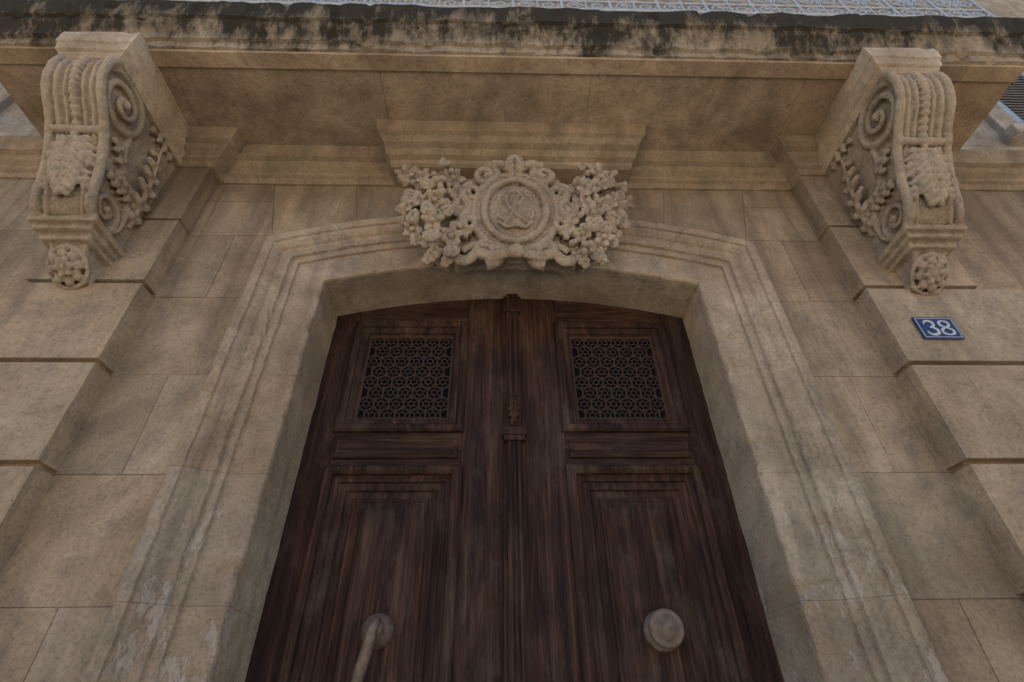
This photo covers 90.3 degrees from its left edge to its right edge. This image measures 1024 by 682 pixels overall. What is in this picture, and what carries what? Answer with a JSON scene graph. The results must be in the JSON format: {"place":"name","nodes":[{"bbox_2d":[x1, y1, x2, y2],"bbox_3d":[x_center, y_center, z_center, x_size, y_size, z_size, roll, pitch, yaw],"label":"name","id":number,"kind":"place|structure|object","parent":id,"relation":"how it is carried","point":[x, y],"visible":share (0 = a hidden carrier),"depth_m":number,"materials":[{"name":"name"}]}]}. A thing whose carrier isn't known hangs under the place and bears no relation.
{"place":"outdoors","nodes":[
{"label":"outdoors","id":0,"kind":"place"},
{"bbox_2d":[297,0,428,3],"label":"window shutters","id":1,"kind":"object","parent":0,"point":[366,2],"depth_m":4.72,"materials":[{"name":"grey"}]},
{"bbox_2d":[587,6,715,10],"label":"window shutters","id":2,"kind":"object","parent":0,"point":[646,7],"depth_m":4.79,"materials":[{"name":"grey"}]},
{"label":"pavement","id":3,"kind":"structure","parent":0,"visible":0},
{"bbox_2d":[0,168,1023,606],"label":"quoin blocks","id":4,"kind":"structure","parent":3,"relation":"on","point":[62,350],"depth_m":2.30,"materials":[{"name":"stone"}]},
{"bbox_2d":[27,31,188,289],"bbox_3d":[-2.075,-0.896,2.490,0.380,1.173,0.675,0,-37,-2],"label":"stone corbel","id":5,"kind":"object","parent":4,"relation":"attached to","point":[116,126],"visible":1,"depth_m":2.43,"materials":[{"name":"stone"}]},
{"bbox_2d":[0,126,1023,191],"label":"cornice","id":6,"kind":"structure","parent":4,"relation":"on","point":[227,155],"depth_m":3.09,"materials":[{"name":"stone"}]},
{"bbox_2d":[376,119,645,187],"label":"keystone bed block","id":7,"kind":"structure","parent":6,"relation":"on","point":[560,150],"depth_m":2.98,"materials":[{"name":"stone"}]},
{"bbox_2d":[0,0,1023,151],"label":"stone balcony","id":8,"kind":"structure","parent":6,"relation":"on","point":[300,72],"depth_m":2.78,"materials":[{"name":"stone"}]},
{"bbox_2d":[815,47,967,295],"bbox_3d":[2.039,-0.879,2.599,0.380,1.173,0.674,0,-37,-2],"label":"stone corbel","id":9,"kind":"object","parent":4,"relation":"attached to","point":[884,137],"visible":1,"depth_m":2.54,"materials":[{"name":"stone"}]},
{"bbox_2d":[911,317,964,338],"bbox_3d":[1.977,-0.061,2.362,0.188,0.128,0.010,0,-37,-2],"label":"house number sign","id":10,"kind":"object","parent":4,"relation":"attached to","point":[937,327],"visible":1,"depth_m":2.36,"materials":[{"name":"blue ceramic"}]},
{"bbox_2d":[33,187,1020,607],"bbox_3d":[-0.096,1.758,6.101,18.000,7.600,7.994,0,-37,-2],"label":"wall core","id":11,"kind":"object","parent":3,"relation":"on","point":[81,607],"visible":0.06,"depth_m":1.77,"materials":[{"name":"beige stone"}]},
{"bbox_2d":[0,184,1023,681],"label":"ashlar wall","id":12,"kind":"structure","parent":11,"relation":"attached to","point":[64,572],"depth_m":2.10,"materials":[{"name":"stone"}]},
{"bbox_2d":[394,155,633,274],"bbox_3d":[0.006,-0.711,2.751,1.294,0.876,0.358,0,-37,-2],"label":"carved cartouche","id":13,"kind":"object","parent":12,"relation":"attached to","point":[538,217],"visible":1,"depth_m":2.61,"materials":[{"name":"stone"}]},
{"bbox_2d":[0,0,1023,149],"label":"wall","id":14,"kind":"structure","parent":11,"relation":"attached to","point":[14,121],"depth_m":3.74,"materials":[{"name":"stone"}]},
{"bbox_2d":[0,83,13,112],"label":"window surround","id":15,"kind":"object","parent":14,"relation":"attached to","point":[6,100],"depth_m":3.54,"materials":[{"name":"beige stone"}]},
{"bbox_2d":[277,0,447,4],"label":"window surround","id":16,"kind":"object","parent":14,"relation":"attached to","point":[441,2],"visible":0.01,"depth_m":4.73,"materials":[{"name":"beige stone"}]},
{"bbox_2d":[569,0,734,10],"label":"window surround","id":17,"kind":"object","parent":14,"relation":"attached to","point":[681,1],"visible":0.07,"depth_m":4.84,"materials":[{"name":"beige stone"}]},
{"bbox_2d":[871,10,1023,146],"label":"window surround","id":18,"kind":"object","parent":14,"relation":"attached to","point":[1006,126],"visible":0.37,"depth_m":3.66,"materials":[{"name":"beige stone"}]},
{"bbox_2d":[997,72,1023,122],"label":"window shutters","id":19,"kind":"object","parent":18,"relation":"in","point":[1009,111],"depth_m":3.85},
{"bbox_2d":[81,216,947,681],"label":"architrave","id":20,"kind":"object","parent":11,"relation":"attached to","point":[195,582],"visible":0.76,"depth_m":2.07,"materials":[{"name":"stone"}]},
{"bbox_2d":[245,298,783,681],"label":"stiles","id":21,"kind":"object","parent":11,"relation":"attached to","point":[478,652],"visible":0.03,"depth_m":2.20,"materials":[{"name":"brown wood"}]},
{"bbox_2d":[329,300,695,464],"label":"rails","id":22,"kind":"object","parent":21,"relation":"attached to","point":[445,448],"visible":0.67,"depth_m":2.40,"materials":[{"name":"brown wood"}]},
{"bbox_2d":[277,320,753,681],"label":"panels","id":23,"kind":"object","parent":21,"relation":"attached to","point":[384,539],"visible":1,"depth_m":2.11,"materials":[{"name":"brown wood"}]},
{"bbox_2d":[351,613,393,681],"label":"door knocker","id":24,"kind":"object","parent":23,"relation":"attached to","point":[377,630],"depth_m":1.85,"materials":[{"name":"metal"}]},
{"bbox_2d":[355,336,668,418],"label":"iron grilles","id":25,"kind":"object","parent":23,"relation":"attached to","point":[584,346],"visible":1,"depth_m":2.65,"materials":[{"name":"black metal"}]},
{"bbox_2d":[359,341,664,417],"bbox_3d":[0.002,0.198,2.678,1.580,0.550,0.002,0,-37,-2],"label":"grille backing","id":26,"kind":"object","parent":23,"relation":"attached to","point":[447,373],"depth_m":2.67,"materials":[{"name":"black"}]},
{"bbox_2d":[643,608,684,652],"bbox_3d":[0.573,1.088,1.918,0.140,0.140,0.119,0,-37,-2],"label":"door knob","id":27,"kind":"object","parent":23,"relation":"attached to","point":[663,630],"depth_m":1.88,"materials":[{"name":"metal"}]},
{"bbox_2d":[502,294,531,681],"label":"meeting bead","id":28,"kind":"object","parent":21,"relation":"attached to","point":[517,651],"visible":0.93,"depth_m":2.16,"materials":[{"name":"brown wood"}]},
{"bbox_2d":[508,397,519,425],"bbox_3d":[0.008,0.337,2.433,0.052,0.150,0.048,25,-44,-30],"label":"carved bead ornament","id":29,"kind":"object","parent":28,"relation":"attached to","point":[513,409],"visible":1,"depth_m":2.42,"materials":[{"name":"brown wood"}]}
]}

